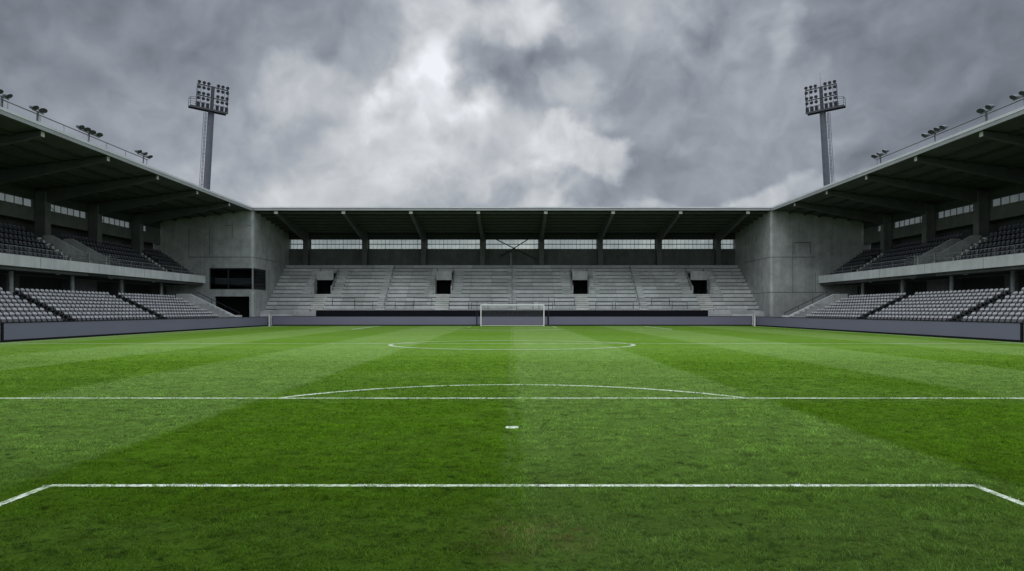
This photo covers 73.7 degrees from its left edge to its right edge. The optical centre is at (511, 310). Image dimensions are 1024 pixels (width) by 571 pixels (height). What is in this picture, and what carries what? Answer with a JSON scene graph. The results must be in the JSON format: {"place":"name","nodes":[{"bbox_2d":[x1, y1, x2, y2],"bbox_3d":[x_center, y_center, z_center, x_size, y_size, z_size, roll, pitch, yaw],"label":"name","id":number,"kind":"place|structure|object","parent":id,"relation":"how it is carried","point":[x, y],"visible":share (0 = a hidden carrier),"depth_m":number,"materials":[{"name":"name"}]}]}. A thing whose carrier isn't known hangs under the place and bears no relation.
{"place":"outdoors","nodes":[
{"label":"outdoors","id":0,"kind":"place"},
{"bbox_2d":[0,326,1023,570],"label":"pitch","id":1,"kind":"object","parent":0,"point":[654,340],"visible":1,"depth_m":8.59,"materials":[{"name":"green plant"}]},
{"bbox_2d":[0,316,267,341],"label":"advertising board","id":2,"kind":"object","parent":1,"relation":"on","point":[23,331],"visible":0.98,"depth_m":48.15,"materials":[{"name":"grey plastic"}]},
{"bbox_2d":[0,326,1023,505],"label":"pitch markings","id":3,"kind":"object","parent":1,"relation":"on","point":[41,488],"visible":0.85,"depth_m":6.89,"materials":[{"name":"paint"}]},
{"bbox_2d":[480,305,543,325],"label":"football goal","id":4,"kind":"object","parent":1,"relation":"on","point":[511,306],"visible":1,"depth_m":77.98,"materials":[{"name":"white paint"}]},
{"bbox_2d":[547,297,549,325],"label":"net pole","id":5,"kind":"object","parent":1,"relation":"on","point":[548,312],"visible":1,"depth_m":79.73,"materials":[{"name":"grey metal"}]},
{"bbox_2d":[756,316,1023,341],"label":"advertising board","id":6,"kind":"object","parent":1,"relation":"on","point":[1000,331],"visible":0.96,"depth_m":48.15,"materials":[{"name":"grey plastic"}]},
{"bbox_2d":[0,0,1023,248],"label":"sky","id":7,"kind":"structure","parent":0,"point":[332,103],"materials":[{"name":"grey"}]},
{"label":"ground","id":8,"kind":"structure","parent":0,"visible":0},
{"bbox_2d":[0,106,252,322],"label":"grandstand","id":9,"kind":"object","parent":8,"relation":"on","point":[44,168],"visible":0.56,"depth_m":60.23,"materials":[{"name":"concrete"}]},
{"bbox_2d":[0,89,12,106],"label":"floodlight cluster","id":10,"kind":"object","parent":9,"relation":"on","point":[7,96],"visible":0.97,"depth_m":42.13,"materials":[{"name":"metal"}]},
{"bbox_2d":[0,192,31,206],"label":"window","id":11,"kind":"structure","parent":9,"relation":"in","point":[0,192],"depth_m":58.12,"materials":[{"name":"metal"}]},
{"bbox_2d":[15,288,23,297],"bbox_3d":[-33.940,-1.235,47.100,0.560,0.680,0.390,0,0,0],"label":"stadium seat","id":12,"kind":"object","parent":9,"relation":"on","point":[21,294],"visible":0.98,"depth_m":47.07,"materials":[{"name":"grey plastic"}]},
{"bbox_2d":[29,105,47,120],"bbox_3d":[-31.311,-12.887,45.084,0.580,1.213,1.264,0,0,0],"label":"floodlight cluster","id":13,"kind":"object","parent":9,"relation":"on","point":[40,110],"visible":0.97,"depth_m":45.02,"materials":[{"name":"metal"}]},
{"bbox_2d":[51,204,85,218],"bbox_3d":[-42.120,-9.415,64.200,0.120,0.724,6.520,0,0,0],"label":"window","id":14,"kind":"structure","parent":9,"relation":"in","point":[51,204],"depth_m":64.66,"materials":[{"name":"metal"}]},
{"bbox_2d":[0,98,147,164],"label":"roof railing","id":15,"kind":"object","parent":9,"relation":"on","point":[71,128],"visible":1,"depth_m":47.86,"materials":[{"name":"metal"}]},
{"bbox_2d":[76,125,102,141],"bbox_3d":[-31.311,-12.887,50.582,0.580,1.214,2.660,0,0,0],"label":"floodlight cluster","id":16,"kind":"object","parent":9,"relation":"on","point":[88,130],"visible":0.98,"depth_m":50.44,"materials":[{"name":"metal"}]},
{"bbox_2d":[102,216,129,227],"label":"window","id":17,"kind":"structure","parent":9,"relation":"in","point":[103,216],"depth_m":72.31,"materials":[{"name":"metal"}]},
{"bbox_2d":[135,150,152,163],"bbox_3d":[-31.316,-12.909,58.032,0.560,1.256,2.172,0,0,0],"label":"floodlight cluster","id":18,"kind":"object","parent":9,"relation":"on","point":[144,154],"visible":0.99,"depth_m":57.97,"materials":[{"name":"metal"}]},
{"bbox_2d":[0,289,1023,319],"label":"rows of seats","id":19,"kind":"object","parent":9,"relation":"on","point":[173,307],"visible":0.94,"depth_m":57.11,"materials":[{"name":"grey plastic"}]},
{"bbox_2d":[0,223,1023,274],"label":"rows of seats","id":20,"kind":"object","parent":9,"relation":"on","point":[116,250],"visible":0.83,"depth_m":68.50,"materials":[{"name":"plastic"}]},
{"bbox_2d":[188,80,229,189],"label":"floodlight mast","id":21,"kind":"object","parent":8,"relation":"on","point":[211,111],"visible":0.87,"depth_m":104.62,"materials":[{"name":"metal"}]},
{"bbox_2d":[145,211,290,316],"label":"corner tower","id":22,"kind":"structure","parent":8,"relation":"on","point":[239,260],"depth_m":81.75,"materials":[{"name":"concrete"}]},
{"bbox_2d":[216,296,248,316],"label":"doorway","id":23,"kind":"structure","parent":22,"relation":"in","point":[239,304],"depth_m":83.90,"materials":[{"name":"black"}]},
{"bbox_2d":[209,268,265,289],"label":"corner window","id":24,"kind":"structure","parent":22,"relation":"in","point":[255,279],"depth_m":83.92,"materials":[{"name":"glass"}]},
{"bbox_2d":[272,316,476,325],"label":"advertising board","id":25,"kind":"object","parent":8,"relation":"on","point":[374,320],"visible":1,"depth_m":80.27,"materials":[{"name":"grey plastic"}]},
{"bbox_2d":[253,207,770,324],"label":"grandstand","id":26,"kind":"object","parent":8,"relation":"on","point":[424,277],"visible":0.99,"depth_m":89.90,"materials":[{"name":"concrete"}]},
{"bbox_2d":[289,239,302,248],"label":"window","id":27,"kind":"structure","parent":26,"relation":"in","point":[293,244],"depth_m":94.89,"materials":[{"name":"metal"}]},
{"bbox_2d":[311,239,361,248],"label":"window","id":28,"kind":"structure","parent":26,"relation":"in","point":[359,244],"depth_m":94.89,"materials":[{"name":"metal"}]},
{"bbox_2d":[369,239,420,248],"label":"window","id":29,"kind":"structure","parent":26,"relation":"in","point":[373,244],"depth_m":94.89,"materials":[{"name":"metal"}]},
{"bbox_2d":[428,239,479,244],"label":"window","id":30,"kind":"structure","parent":26,"relation":"in","point":[428,239],"depth_m":94.88,"materials":[{"name":"metal"}]},
{"bbox_2d":[486,239,537,244],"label":"window","id":31,"kind":"structure","parent":26,"relation":"in","point":[486,239],"depth_m":94.89,"materials":[{"name":"metal"}]},
{"bbox_2d":[544,239,595,248],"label":"window","id":32,"kind":"structure","parent":26,"relation":"in","point":[592,244],"depth_m":94.89,"materials":[{"name":"metal"}]},
{"bbox_2d":[603,239,654,248],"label":"window","id":33,"kind":"structure","parent":26,"relation":"in","point":[606,244],"depth_m":94.89,"materials":[{"name":"metal"}]},
{"bbox_2d":[662,239,712,244],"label":"window","id":34,"kind":"structure","parent":26,"relation":"in","point":[663,239],"depth_m":94.86,"materials":[{"name":"metal"}]},
{"bbox_2d":[721,239,734,248],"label":"window","id":35,"kind":"structure","parent":26,"relation":"in","point":[730,244],"depth_m":94.89,"materials":[{"name":"metal"}]},
{"bbox_2d":[316,310,707,315],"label":"barrier wall","id":36,"kind":"structure","parent":8,"relation":"on","point":[511,312],"depth_m":84.00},
{"bbox_2d":[477,316,547,325],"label":"advertising board","id":37,"kind":"object","parent":8,"relation":"on","point":[511,320],"visible":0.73,"depth_m":80.27,"materials":[{"name":"grey plastic"}]},
{"bbox_2d":[549,316,751,325],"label":"advertising board","id":38,"kind":"object","parent":8,"relation":"on","point":[650,320],"visible":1,"depth_m":80.27,"materials":[{"name":"grey plastic"}]},
{"bbox_2d":[733,211,878,316],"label":"corner tower","id":39,"kind":"structure","parent":8,"relation":"on","point":[784,260],"depth_m":81.75,"materials":[{"name":"concrete"}]},
{"bbox_2d":[804,80,845,185],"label":"floodlight mast","id":40,"kind":"object","parent":8,"relation":"on","point":[822,110],"visible":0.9,"depth_m":104.62,"materials":[{"name":"metal"}]},
{"bbox_2d":[771,106,1023,322],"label":"grandstand","id":41,"kind":"object","parent":8,"relation":"on","point":[979,168],"visible":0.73,"depth_m":60.23,"materials":[{"name":"concrete"}]},
{"bbox_2d":[871,149,888,163],"bbox_3d":[31.311,-12.904,58.036,0.579,1.247,2.158,0,0,0],"label":"floodlight cluster","id":42,"kind":"object","parent":41,"relation":"on","point":[880,154],"visible":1,"depth_m":57.97,"materials":[{"name":"metal"}]},
{"bbox_2d":[894,216,921,227],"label":"window","id":43,"kind":"structure","parent":41,"relation":"in","point":[918,216],"depth_m":72.31,"materials":[{"name":"metal"}]},
{"bbox_2d":[921,125,947,141],"bbox_3d":[31.313,-12.899,50.597,0.573,1.238,2.700,0,0,0],"label":"floodlight cluster","id":44,"kind":"object","parent":41,"relation":"on","point":[935,130],"visible":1,"depth_m":50.45,"materials":[{"name":"metal"}]},
{"bbox_2d":[876,98,1023,164],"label":"roof railing","id":45,"kind":"object","parent":41,"relation":"on","point":[952,128],"visible":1,"depth_m":47.86,"materials":[{"name":"metal"}]},
{"bbox_2d":[938,204,972,218],"bbox_3d":[42.120,-9.415,64.200,0.120,0.724,6.520,0,0,0],"label":"window","id":46,"kind":"structure","parent":41,"relation":"in","point":[969,204],"depth_m":64.66,"materials":[{"name":"metal"}]},
{"bbox_2d":[976,104,994,120],"bbox_3d":[31.311,-12.894,45.092,0.582,1.226,1.250,0,0,0],"label":"floodlight cluster","id":47,"kind":"object","parent":41,"relation":"on","point":[989,107],"visible":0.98,"depth_m":45.02,"materials":[{"name":"metal"}]},
{"bbox_2d":[1000,288,1008,297],"bbox_3d":[33.940,-1.235,47.098,0.560,0.680,0.390,0,0,-1],"label":"stadium seat","id":48,"kind":"object","parent":41,"relation":"on","point":[1002,294],"visible":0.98,"depth_m":47.07,"materials":[{"name":"grey plastic"}]},
{"bbox_2d":[992,192,1023,206],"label":"window","id":49,"kind":"structure","parent":41,"relation":"in","point":[1021,192],"depth_m":58.12,"materials":[{"name":"metal"}]},
{"bbox_2d":[1009,91,1023,100],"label":"floodlight cluster","id":50,"kind":"object","parent":41,"relation":"on","point":[1014,97],"visible":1,"depth_m":42.29,"materials":[{"name":"metal"}]}
]}

